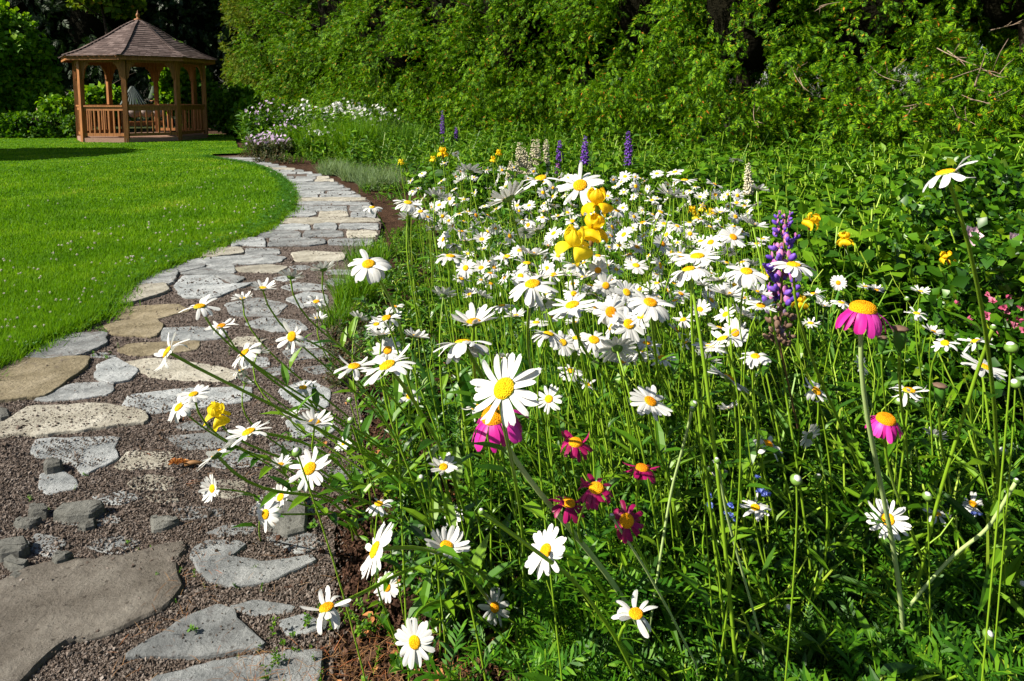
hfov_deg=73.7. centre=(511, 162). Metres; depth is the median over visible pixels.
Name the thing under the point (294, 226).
flagstone
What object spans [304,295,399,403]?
daisy
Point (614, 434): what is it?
daisy
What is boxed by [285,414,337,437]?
flagstone
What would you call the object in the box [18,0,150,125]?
spruce tree
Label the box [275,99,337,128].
flowering clump
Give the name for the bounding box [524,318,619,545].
daisy
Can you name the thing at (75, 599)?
flagstone
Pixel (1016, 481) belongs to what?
flower stalk
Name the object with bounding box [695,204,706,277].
iris
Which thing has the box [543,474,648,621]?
painted daisy
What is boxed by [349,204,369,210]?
flagstone
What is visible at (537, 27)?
cedar tree
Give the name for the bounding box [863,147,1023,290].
rose bush
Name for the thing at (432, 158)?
iris
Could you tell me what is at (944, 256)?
iris
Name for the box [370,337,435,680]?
daisy
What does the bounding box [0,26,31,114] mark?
deciduous tree
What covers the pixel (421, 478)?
daisy bud
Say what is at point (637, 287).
daisy
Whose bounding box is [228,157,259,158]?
flagstone
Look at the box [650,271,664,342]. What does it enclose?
daisy
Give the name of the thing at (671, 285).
daisy
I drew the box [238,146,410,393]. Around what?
dark low leaves
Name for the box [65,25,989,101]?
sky
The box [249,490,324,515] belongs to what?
flagstone
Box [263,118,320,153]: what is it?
flowering clump
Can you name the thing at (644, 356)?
daisy
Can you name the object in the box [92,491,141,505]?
flagstone
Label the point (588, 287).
daisy
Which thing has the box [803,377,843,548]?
daisy
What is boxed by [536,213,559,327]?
daisy
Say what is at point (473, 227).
daisy
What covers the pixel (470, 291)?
daisy
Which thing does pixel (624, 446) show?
daisy
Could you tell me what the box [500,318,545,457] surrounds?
iris leaves
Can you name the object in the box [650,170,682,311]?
daisy
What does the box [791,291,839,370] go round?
iris
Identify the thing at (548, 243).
daisy
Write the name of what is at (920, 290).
daisy
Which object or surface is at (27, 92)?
leafy shrub
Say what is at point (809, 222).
iris
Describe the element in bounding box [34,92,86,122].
leafy shrub
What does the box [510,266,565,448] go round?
daisy
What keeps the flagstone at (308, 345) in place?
on the path
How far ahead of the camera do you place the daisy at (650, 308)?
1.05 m
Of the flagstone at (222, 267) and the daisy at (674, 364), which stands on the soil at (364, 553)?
the daisy at (674, 364)
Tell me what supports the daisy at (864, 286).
on the soil at (364, 553)
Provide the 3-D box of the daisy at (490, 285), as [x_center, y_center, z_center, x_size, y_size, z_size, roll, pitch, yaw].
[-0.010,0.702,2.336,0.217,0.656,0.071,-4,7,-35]
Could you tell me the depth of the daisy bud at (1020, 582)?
1.33 m
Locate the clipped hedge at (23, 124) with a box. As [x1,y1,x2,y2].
[0,110,93,137]
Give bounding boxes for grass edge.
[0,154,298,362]
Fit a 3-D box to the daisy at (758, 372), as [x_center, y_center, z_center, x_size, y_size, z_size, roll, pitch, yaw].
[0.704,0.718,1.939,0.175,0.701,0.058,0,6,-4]
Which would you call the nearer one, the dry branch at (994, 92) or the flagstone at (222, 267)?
the flagstone at (222, 267)
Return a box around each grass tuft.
[308,287,376,330]
[317,257,395,307]
[340,230,405,269]
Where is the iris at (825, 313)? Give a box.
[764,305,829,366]
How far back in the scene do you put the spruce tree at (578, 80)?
17.51 m
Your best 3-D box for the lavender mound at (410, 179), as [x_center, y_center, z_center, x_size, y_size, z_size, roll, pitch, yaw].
[-1.117,0.189,9.171,1.093,0.373,0.969,-3,6,-27]
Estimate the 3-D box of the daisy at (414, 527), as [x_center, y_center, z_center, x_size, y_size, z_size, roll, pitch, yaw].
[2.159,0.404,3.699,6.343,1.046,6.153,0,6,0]
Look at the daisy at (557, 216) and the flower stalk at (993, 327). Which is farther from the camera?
the daisy at (557, 216)
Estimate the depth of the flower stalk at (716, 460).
1.14 m
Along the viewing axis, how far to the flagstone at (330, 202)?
7.91 m
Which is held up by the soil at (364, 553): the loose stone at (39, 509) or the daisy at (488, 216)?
the daisy at (488, 216)
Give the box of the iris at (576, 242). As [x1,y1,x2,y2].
[554,224,605,389]
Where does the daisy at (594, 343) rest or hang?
on the soil at (364, 553)
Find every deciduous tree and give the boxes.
[0,0,64,96]
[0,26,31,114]
[66,0,146,128]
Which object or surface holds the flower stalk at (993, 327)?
on the soil at (364, 553)
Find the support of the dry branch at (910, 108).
attached to the cedar tree at (854, 30)
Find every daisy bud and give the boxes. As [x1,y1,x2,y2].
[292,447,365,680]
[347,397,379,586]
[347,417,410,669]
[360,420,393,510]
[417,474,447,677]
[526,248,550,468]
[600,240,641,488]
[690,400,727,679]
[784,473,801,680]
[784,604,799,641]
[814,473,829,537]
[886,398,899,573]
[900,296,909,422]
[922,491,932,643]
[981,341,1018,680]
[982,628,993,675]
[992,379,1021,664]
[999,447,1007,621]
[1016,578,1023,626]
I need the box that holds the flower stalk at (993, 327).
[915,324,996,623]
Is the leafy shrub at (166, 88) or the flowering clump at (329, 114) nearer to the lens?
the flowering clump at (329, 114)
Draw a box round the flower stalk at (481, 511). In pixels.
[478,508,638,680]
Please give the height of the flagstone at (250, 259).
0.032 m
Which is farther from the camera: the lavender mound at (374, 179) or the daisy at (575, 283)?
the lavender mound at (374, 179)
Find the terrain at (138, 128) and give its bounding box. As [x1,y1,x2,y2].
[93,106,949,132]
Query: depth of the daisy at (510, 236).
2.23 m
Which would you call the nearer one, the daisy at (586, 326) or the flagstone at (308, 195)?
the daisy at (586, 326)
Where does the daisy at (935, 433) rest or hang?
on the soil at (364, 553)
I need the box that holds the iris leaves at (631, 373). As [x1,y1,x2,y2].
[582,348,644,417]
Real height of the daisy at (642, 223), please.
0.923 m
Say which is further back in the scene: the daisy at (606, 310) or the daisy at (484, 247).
the daisy at (484, 247)
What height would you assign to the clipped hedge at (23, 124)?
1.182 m
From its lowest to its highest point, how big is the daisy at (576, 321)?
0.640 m
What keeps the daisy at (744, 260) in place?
on the soil at (364, 553)
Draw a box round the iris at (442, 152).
[435,147,460,266]
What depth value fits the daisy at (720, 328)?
1.54 m
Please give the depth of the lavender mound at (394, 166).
10.22 m
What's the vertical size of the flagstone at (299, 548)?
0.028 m
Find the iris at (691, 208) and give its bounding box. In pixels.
[687,206,696,265]
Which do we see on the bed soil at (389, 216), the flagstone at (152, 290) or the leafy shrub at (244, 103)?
the leafy shrub at (244, 103)
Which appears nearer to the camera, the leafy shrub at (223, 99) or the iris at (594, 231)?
the iris at (594, 231)
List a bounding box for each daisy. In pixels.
[154,332,462,530]
[168,396,305,503]
[176,384,316,512]
[179,294,466,532]
[198,438,358,537]
[198,474,283,541]
[205,318,442,503]
[225,420,369,521]
[230,366,428,516]
[231,291,401,470]
[232,342,429,521]
[240,376,325,487]
[250,344,399,498]
[251,277,408,475]
[256,498,366,540]
[270,453,364,521]
[273,484,374,536]
[276,320,429,515]
[277,268,392,399]
[282,409,343,465]
[288,446,400,527]
[291,380,421,508]
[295,408,396,499]
[299,559,461,634]
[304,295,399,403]
[309,311,402,434]
[310,260,383,381]
[333,355,489,510]
[334,181,1023,680]
[335,436,404,475]
[348,249,421,454]
[349,310,381,532]
[360,343,473,546]
[360,522,518,632]
[362,205,408,312]
[366,319,404,519]
[366,327,450,644]
[366,498,400,652]
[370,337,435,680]
[371,307,508,680]
[373,554,412,602]
[385,304,460,509]
[393,199,432,356]
[395,568,464,668]
[397,209,448,496]
[399,390,460,587]
[404,327,455,656]
[413,208,462,455]
[424,213,443,390]
[424,525,512,626]
[425,187,484,543]
[425,225,471,362]
[428,452,498,538]
[432,286,481,552]
[433,200,456,339]
[433,339,523,500]
[436,254,484,567]
[437,231,493,374]
[443,302,523,483]
[444,243,488,496]
[444,504,519,598]
[452,211,469,369]
[453,226,491,404]
[453,273,497,474]
[454,209,489,379]
[455,175,479,330]
[456,163,516,354]
[456,258,502,494]
[460,237,476,362]
[461,209,480,378]
[461,403,506,590]
[462,288,496,488]
[469,221,497,355]
[472,405,690,652]
[473,232,542,467]
[473,260,500,366]
[473,287,518,527]
[476,276,484,370]
[477,587,532,656]
[478,243,506,340]
[481,211,500,356]
[481,260,500,370]
[482,270,497,458]
[483,278,507,358]
[486,259,502,344]
[487,180,550,347]
[487,204,506,342]
[490,255,523,370]
[492,304,513,598]
[493,228,523,367]
[493,242,509,354]
[493,250,538,605]
[495,352,549,494]
[498,271,554,390]
[504,308,562,496]
[509,275,564,430]
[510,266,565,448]
[511,245,546,438]
[514,255,559,604]
[515,215,530,353]
[515,227,539,444]
[518,245,598,528]
[519,330,562,680]
[523,175,564,362]
[524,217,542,348]
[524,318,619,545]
[525,523,617,640]
[526,268,574,524]
[527,384,598,619]
[528,223,564,490]
[529,291,542,391]
[533,296,613,558]
[535,313,558,421]
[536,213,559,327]
[536,494,616,627]
[538,206,570,389]
[538,260,568,393]
[541,293,559,406]
[543,211,557,290]
[543,240,561,330]
[543,268,619,505]
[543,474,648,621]
[546,227,583,430]
[548,291,630,423]
[550,250,573,394]
[550,330,629,558]
[551,213,585,332]
[555,313,576,467]
[556,162,603,301]
[558,346,602,601]
[558,364,603,510]
[559,225,617,493]
[560,263,623,490]
[560,430,650,577]
[563,214,592,331]
[563,262,628,565]
[563,285,634,490]
[564,279,578,367]
[564,329,611,677]
[565,318,611,445]
[567,258,587,417]
[570,331,620,599]
[573,268,610,462]
[574,213,613,385]
[577,378,595,443]
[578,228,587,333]
[579,284,611,500]
[580,260,609,377]
[583,291,619,489]
[584,183,687,420]
[584,301,643,488]
[586,253,608,462]
[587,260,649,464]
[590,211,610,331]
[591,462,708,554]
[593,273,635,516]
[593,294,647,559]
[597,220,639,377]
[597,336,694,620]
[599,276,621,428]
[602,231,615,277]
[605,293,643,548]
[605,317,677,574]
[607,216,624,278]
[608,286,667,496]
[609,263,633,386]
[610,241,660,391]
[610,307,682,566]
[611,209,648,377]
[611,354,695,570]
[611,589,669,680]
[613,500,721,651]
[614,280,706,575]
[615,227,676,402]
[619,249,649,456]
[623,258,678,536]
[625,256,646,294]
[626,312,686,578]
[626,351,680,543]
[627,347,682,540]
[628,239,663,431]
[628,288,684,436]
[630,385,709,538]
[632,204,678,431]
[632,282,686,425]
[633,219,679,450]
[634,282,698,460]
[636,229,680,425]
[637,336,690,558]
[638,277,665,382]
[645,196,677,330]
[645,216,667,394]
[646,248,675,395]
[648,256,708,460]
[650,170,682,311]
[650,227,699,361]
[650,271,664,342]
[653,234,727,435]
[655,305,710,526]
[656,219,689,385]
[657,293,681,386]
[661,227,700,413]
[661,245,685,567]
[663,222,683,345]
[663,323,699,452]
[664,243,700,382]
[664,312,694,454]
[665,282,680,367]
[667,169,689,380]
[667,296,689,446]
[668,260,701,398]
[669,260,751,680]
[669,277,693,380]
[669,278,712,434]
[670,299,710,463]
[672,249,750,655]
[672,285,690,424]
[673,178,728,432]
[676,338,727,676]
[678,335,714,437]
[681,226,697,328]
[682,221,695,316]
[691,235,724,392]
[691,346,783,604]
[692,217,722,401]
[693,242,758,466]
[694,235,725,488]
[696,290,732,439]
[698,304,757,576]
[699,246,739,394]
[700,265,730,407]
[701,213,723,360]
[702,286,716,399]
[704,272,747,551]
[705,270,742,347]
[705,324,769,680]
[706,179,742,405]
[707,364,785,493]
[707,402,737,519]
[708,281,780,584]
[708,322,760,568]
[711,207,738,441]
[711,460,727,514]
[712,223,725,364]
[713,306,775,534]
[717,243,729,308]
[719,227,792,533]
[719,260,735,403]
[721,210,741,363]
[722,318,770,580]
[723,279,741,423]
[724,198,743,351]
[725,223,758,348]
[725,262,771,423]
[725,436,782,576]
[730,158,741,280]
[730,351,792,578]
[733,226,763,387]
[735,258,760,408]
[735,294,761,426]
[736,204,754,376]
[738,260,759,398]
[738,297,776,599]
[740,213,763,345]
[740,214,855,602]
[740,493,799,622]
[747,242,787,399]
[748,183,789,437]
[750,284,806,583]
[756,236,796,387]
[770,261,887,500]
[795,288,850,494]
[800,423,853,610]
[802,317,831,421]
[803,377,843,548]
[805,300,916,651]
[816,300,829,386]
[819,300,848,421]
[830,275,872,354]
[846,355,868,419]
[858,283,874,343]
[864,498,932,617]
[865,412,1004,640]
[870,284,885,317]
[874,384,929,617]
[904,306,927,437]
[910,285,930,407]
[912,324,944,413]
[914,338,959,496]
[922,155,1023,555]
[922,508,953,557]
[923,427,947,493]
[953,352,1006,515]
[957,337,1018,626]
[962,491,992,532]
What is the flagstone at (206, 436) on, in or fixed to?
on the path
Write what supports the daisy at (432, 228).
on the soil at (364, 553)
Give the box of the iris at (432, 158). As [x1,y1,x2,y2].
[430,156,450,231]
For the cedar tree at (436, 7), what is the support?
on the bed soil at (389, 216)
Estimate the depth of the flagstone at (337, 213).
7.14 m
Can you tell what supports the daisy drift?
on the soil at (364, 553)
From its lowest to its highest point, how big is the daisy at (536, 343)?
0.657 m
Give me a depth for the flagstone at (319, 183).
9.72 m
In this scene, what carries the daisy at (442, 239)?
on the soil at (364, 553)
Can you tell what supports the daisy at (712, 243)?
on the soil at (364, 553)
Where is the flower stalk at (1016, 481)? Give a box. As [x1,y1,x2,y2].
[895,478,1019,636]
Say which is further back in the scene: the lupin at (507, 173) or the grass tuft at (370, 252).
the lupin at (507, 173)
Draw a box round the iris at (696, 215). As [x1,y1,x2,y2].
[692,212,709,278]
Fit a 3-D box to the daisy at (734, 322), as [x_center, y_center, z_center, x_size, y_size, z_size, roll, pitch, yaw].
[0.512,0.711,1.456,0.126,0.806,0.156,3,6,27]
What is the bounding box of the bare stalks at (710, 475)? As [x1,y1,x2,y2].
[458,191,1023,680]
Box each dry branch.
[791,63,807,90]
[874,60,904,80]
[901,103,919,121]
[937,43,975,62]
[947,50,996,79]
[951,53,1008,86]
[953,107,973,123]
[963,95,1000,104]
[977,89,1010,98]
[983,38,1014,76]
[991,19,1023,30]
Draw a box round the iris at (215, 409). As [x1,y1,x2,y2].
[203,401,357,514]
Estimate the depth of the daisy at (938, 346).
1.63 m
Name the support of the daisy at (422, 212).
on the soil at (364, 553)
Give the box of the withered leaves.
[297,350,523,680]
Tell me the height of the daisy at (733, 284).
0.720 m
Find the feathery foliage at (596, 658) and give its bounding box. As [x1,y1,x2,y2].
[386,248,1023,680]
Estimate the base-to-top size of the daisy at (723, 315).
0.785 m
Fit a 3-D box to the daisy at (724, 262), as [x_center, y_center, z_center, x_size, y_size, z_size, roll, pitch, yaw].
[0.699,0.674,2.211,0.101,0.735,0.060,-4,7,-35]
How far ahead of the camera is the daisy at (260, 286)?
1.69 m
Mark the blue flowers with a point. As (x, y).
(764, 492)
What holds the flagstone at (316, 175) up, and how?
on the path
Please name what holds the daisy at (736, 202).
on the soil at (364, 553)
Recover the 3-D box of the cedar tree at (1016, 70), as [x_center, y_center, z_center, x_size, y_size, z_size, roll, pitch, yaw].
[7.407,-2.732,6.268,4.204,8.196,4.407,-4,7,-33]
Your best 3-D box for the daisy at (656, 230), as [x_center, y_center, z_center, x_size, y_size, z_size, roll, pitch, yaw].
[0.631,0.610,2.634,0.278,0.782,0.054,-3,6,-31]
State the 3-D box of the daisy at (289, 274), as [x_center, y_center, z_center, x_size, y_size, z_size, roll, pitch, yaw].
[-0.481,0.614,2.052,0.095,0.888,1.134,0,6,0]
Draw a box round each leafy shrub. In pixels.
[0,71,68,113]
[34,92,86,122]
[67,81,143,129]
[148,38,189,127]
[181,66,219,129]
[209,82,263,135]
[225,94,281,139]
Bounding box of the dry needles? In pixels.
[96,333,513,680]
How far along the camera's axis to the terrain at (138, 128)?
29.53 m
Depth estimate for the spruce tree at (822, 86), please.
12.82 m
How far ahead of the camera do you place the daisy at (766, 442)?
1.45 m
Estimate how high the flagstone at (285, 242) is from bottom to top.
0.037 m
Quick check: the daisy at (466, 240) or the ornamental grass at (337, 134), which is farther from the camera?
the ornamental grass at (337, 134)
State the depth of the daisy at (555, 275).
1.71 m
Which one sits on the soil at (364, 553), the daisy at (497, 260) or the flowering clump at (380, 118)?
the daisy at (497, 260)
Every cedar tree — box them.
[217,0,290,108]
[223,0,320,116]
[252,0,375,118]
[270,0,399,115]
[305,0,435,117]
[312,0,487,133]
[372,0,545,135]
[426,0,613,142]
[459,0,667,157]
[543,0,754,151]
[622,0,886,156]
[745,0,1017,160]
[856,0,1023,154]
[995,48,1023,128]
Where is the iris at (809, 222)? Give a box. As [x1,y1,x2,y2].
[802,212,835,267]
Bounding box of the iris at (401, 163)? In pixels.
[395,159,410,226]
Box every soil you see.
[21,126,974,362]
[333,265,728,680]
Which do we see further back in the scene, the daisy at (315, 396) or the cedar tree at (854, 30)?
the cedar tree at (854, 30)
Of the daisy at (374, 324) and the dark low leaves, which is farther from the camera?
the dark low leaves
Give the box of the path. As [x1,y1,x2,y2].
[0,155,380,680]
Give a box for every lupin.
[439,110,444,137]
[454,126,458,143]
[506,161,522,188]
[514,142,521,180]
[516,161,532,194]
[518,147,525,186]
[521,152,534,199]
[529,139,537,196]
[529,139,541,193]
[537,139,549,183]
[548,162,562,191]
[556,140,563,161]
[579,135,589,165]
[609,131,639,190]
[736,210,867,458]
[737,162,758,257]
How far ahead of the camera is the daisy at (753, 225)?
1.37 m
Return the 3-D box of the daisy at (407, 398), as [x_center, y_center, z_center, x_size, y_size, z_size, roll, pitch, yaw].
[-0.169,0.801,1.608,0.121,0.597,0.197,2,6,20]
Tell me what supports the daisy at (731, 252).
on the soil at (364, 553)
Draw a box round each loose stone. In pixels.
[0,407,9,421]
[0,536,30,563]
[3,554,28,571]
[10,571,20,577]
[13,515,42,529]
[28,502,48,519]
[43,457,63,474]
[52,550,73,563]
[53,500,105,524]
[77,518,96,530]
[150,514,179,533]
[267,489,307,537]
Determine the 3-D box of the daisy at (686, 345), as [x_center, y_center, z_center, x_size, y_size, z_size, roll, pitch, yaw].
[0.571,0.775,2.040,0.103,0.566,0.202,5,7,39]
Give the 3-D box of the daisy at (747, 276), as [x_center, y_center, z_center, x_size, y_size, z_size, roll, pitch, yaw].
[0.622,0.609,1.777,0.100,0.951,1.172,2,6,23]
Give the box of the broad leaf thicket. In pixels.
[635,123,1023,355]
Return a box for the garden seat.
[117,86,169,132]
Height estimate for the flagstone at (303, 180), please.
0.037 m
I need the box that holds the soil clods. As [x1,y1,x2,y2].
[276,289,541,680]
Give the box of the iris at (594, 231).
[525,213,607,391]
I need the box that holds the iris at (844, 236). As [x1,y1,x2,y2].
[836,231,856,279]
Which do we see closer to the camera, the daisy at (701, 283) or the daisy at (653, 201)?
the daisy at (701, 283)
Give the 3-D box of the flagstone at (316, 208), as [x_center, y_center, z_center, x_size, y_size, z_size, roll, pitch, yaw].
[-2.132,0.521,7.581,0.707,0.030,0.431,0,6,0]
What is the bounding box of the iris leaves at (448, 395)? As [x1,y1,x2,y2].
[364,348,494,436]
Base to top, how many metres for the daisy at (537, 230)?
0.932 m
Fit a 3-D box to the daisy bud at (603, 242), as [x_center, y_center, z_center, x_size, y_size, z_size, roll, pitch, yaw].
[0.278,0.632,1.672,0.185,0.921,0.013,-4,7,-38]
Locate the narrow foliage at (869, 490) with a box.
[385,178,1023,676]
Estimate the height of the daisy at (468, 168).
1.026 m
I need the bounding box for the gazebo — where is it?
[57,10,217,142]
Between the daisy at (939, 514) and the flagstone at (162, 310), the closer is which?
the daisy at (939, 514)
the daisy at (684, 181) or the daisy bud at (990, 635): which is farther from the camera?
the daisy at (684, 181)
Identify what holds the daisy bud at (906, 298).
on the soil at (364, 553)
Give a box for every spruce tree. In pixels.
[5,0,73,88]
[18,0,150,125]
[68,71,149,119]
[115,0,232,125]
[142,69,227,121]
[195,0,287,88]
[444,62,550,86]
[495,26,637,139]
[593,0,771,141]
[709,1,989,152]
[951,0,1017,141]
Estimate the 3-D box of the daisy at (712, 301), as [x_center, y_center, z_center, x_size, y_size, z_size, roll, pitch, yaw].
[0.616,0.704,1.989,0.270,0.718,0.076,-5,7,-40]
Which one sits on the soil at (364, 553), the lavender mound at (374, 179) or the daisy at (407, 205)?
the daisy at (407, 205)
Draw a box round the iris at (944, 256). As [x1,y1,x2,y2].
[916,251,955,358]
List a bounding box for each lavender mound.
[314,158,360,174]
[335,162,380,181]
[346,164,406,190]
[373,157,420,177]
[395,168,451,192]
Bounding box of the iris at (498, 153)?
[495,149,504,225]
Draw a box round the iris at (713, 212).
[708,208,728,271]
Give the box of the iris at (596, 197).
[581,187,613,376]
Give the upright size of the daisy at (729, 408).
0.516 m
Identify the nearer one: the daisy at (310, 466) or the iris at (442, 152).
the daisy at (310, 466)
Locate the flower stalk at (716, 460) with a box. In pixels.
[714,457,765,675]
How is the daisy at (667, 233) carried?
on the soil at (364, 553)
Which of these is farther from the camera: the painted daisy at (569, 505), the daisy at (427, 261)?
the daisy at (427, 261)
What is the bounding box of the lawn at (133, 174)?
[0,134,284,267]
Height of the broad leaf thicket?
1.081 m
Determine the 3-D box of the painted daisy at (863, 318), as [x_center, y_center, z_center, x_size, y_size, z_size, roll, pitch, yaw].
[0.631,0.654,1.212,0.158,0.968,0.583,5,7,42]
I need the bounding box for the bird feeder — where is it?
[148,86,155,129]
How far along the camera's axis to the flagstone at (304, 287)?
4.44 m
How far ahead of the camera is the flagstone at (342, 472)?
2.26 m
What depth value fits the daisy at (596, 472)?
1.32 m
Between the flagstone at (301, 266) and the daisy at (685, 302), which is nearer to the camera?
the daisy at (685, 302)
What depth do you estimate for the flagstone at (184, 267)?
4.96 m
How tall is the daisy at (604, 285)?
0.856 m
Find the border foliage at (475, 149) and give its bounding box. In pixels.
[291,107,1023,236]
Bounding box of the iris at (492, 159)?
[489,156,511,217]
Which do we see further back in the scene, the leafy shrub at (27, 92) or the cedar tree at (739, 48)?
the leafy shrub at (27, 92)
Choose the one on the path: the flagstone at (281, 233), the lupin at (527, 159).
the flagstone at (281, 233)
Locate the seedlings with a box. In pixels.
[27,150,531,680]
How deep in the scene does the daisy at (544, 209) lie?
2.49 m
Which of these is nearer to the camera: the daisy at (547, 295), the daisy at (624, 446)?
the daisy at (624, 446)
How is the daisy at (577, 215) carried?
on the soil at (364, 553)
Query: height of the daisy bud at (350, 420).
0.628 m
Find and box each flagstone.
[0,355,90,402]
[0,402,148,438]
[0,541,186,680]
[25,331,107,357]
[28,533,65,557]
[30,436,120,475]
[34,381,114,401]
[38,471,78,495]
[61,514,119,526]
[87,536,139,553]
[91,352,116,357]
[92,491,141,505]
[94,357,138,383]
[102,318,163,337]
[109,304,189,318]
[114,450,175,470]
[115,282,169,305]
[117,340,200,356]
[122,386,252,413]
[125,604,265,660]
[126,358,241,382]
[127,474,177,490]
[137,269,178,285]
[145,492,178,503]
[149,649,323,680]
[161,326,226,340]
[166,432,243,449]
[170,262,205,272]
[174,274,251,298]
[174,506,224,520]
[176,421,209,430]
[180,267,244,283]
[187,254,285,265]
[190,540,316,588]
[202,246,244,256]
[206,449,262,469]
[206,525,255,537]
[207,263,236,273]
[213,479,248,498]
[224,298,287,316]
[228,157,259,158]
[228,336,267,347]
[230,600,294,616]
[231,237,265,246]
[235,264,287,273]
[239,357,269,368]
[245,248,280,254]
[245,317,308,332]
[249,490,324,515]
[258,230,300,237]
[261,164,278,165]
[266,366,293,375]
[266,532,323,553]
[267,237,325,246]
[269,167,294,169]
[269,440,321,454]
[272,223,310,229]
[273,276,295,281]
[277,171,295,173]
[278,380,331,409]
[279,614,316,636]
[281,217,381,223]
[281,282,326,291]
[283,348,336,360]
[285,210,316,217]
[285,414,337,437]
[286,291,328,307]
[289,178,313,181]
[289,265,310,269]
[291,181,338,184]
[291,250,346,261]
[293,188,350,190]
[293,205,347,211]
[296,176,315,178]
[296,185,344,187]
[296,340,324,348]
[297,172,312,173]
[297,190,324,194]
[297,201,369,204]
[298,197,366,201]
[299,193,317,197]
[303,229,343,237]
[303,365,333,374]
[307,174,321,176]
[313,222,337,229]
[315,179,333,181]
[315,465,366,491]
[317,176,329,178]
[318,210,348,217]
[320,194,360,196]
[325,269,354,276]
[327,190,355,193]
[328,238,374,247]
[328,278,347,288]
[339,223,378,229]
[346,229,378,238]
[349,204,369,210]
[351,211,375,217]
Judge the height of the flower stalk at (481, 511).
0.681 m
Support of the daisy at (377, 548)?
on the soil at (364, 553)
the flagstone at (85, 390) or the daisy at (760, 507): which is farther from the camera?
the flagstone at (85, 390)
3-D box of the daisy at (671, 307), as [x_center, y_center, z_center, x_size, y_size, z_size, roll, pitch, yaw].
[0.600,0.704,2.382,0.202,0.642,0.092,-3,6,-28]
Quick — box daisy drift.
[409,151,764,389]
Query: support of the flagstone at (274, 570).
on the soil at (364, 553)
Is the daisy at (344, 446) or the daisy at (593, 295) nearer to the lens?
the daisy at (593, 295)
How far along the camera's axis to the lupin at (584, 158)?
7.53 m
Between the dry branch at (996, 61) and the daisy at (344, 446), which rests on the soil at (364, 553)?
the daisy at (344, 446)
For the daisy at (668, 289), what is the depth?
2.29 m
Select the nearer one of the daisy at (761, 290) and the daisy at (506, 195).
the daisy at (761, 290)
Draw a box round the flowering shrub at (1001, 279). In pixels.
[867,202,1023,462]
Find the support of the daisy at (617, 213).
on the soil at (364, 553)
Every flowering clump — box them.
[231,98,308,149]
[240,131,296,156]
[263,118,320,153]
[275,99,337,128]
[298,129,335,156]
[301,98,381,130]
[340,103,411,130]
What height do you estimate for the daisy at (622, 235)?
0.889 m
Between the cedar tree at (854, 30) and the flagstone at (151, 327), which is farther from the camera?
the cedar tree at (854, 30)
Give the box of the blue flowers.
[705,475,982,521]
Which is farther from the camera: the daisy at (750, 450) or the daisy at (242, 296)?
the daisy at (242, 296)
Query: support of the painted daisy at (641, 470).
on the soil at (364, 553)
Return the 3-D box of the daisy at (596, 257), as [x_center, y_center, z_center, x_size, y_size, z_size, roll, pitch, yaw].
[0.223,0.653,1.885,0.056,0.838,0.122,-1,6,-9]
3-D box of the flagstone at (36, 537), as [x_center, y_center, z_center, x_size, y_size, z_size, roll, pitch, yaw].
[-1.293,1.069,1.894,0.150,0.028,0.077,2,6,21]
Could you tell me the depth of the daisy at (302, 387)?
1.63 m
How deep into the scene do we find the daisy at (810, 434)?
1.38 m
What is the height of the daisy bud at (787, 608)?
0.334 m
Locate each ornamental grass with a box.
[275,115,341,155]
[313,108,399,160]
[363,115,438,157]
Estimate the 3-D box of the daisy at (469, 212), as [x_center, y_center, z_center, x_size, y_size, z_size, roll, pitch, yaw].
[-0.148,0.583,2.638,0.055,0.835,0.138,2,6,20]
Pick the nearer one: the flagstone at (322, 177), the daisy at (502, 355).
the daisy at (502, 355)
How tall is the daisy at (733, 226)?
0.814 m
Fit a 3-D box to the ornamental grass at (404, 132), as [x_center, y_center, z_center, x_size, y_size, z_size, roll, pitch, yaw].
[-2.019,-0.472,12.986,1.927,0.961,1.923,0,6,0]
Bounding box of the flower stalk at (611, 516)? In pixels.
[608,513,698,678]
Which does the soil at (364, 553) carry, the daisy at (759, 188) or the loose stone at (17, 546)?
the daisy at (759, 188)
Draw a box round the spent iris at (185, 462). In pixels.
[168,457,204,465]
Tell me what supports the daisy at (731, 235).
on the soil at (364, 553)
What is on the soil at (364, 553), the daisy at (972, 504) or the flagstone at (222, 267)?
the daisy at (972, 504)
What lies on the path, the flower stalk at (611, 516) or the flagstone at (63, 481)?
the flagstone at (63, 481)
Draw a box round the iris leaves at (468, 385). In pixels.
[458,334,516,448]
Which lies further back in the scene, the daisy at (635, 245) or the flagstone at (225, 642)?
the daisy at (635, 245)
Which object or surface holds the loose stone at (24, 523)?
on the path
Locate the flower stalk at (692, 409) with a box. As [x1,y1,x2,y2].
[648,406,694,640]

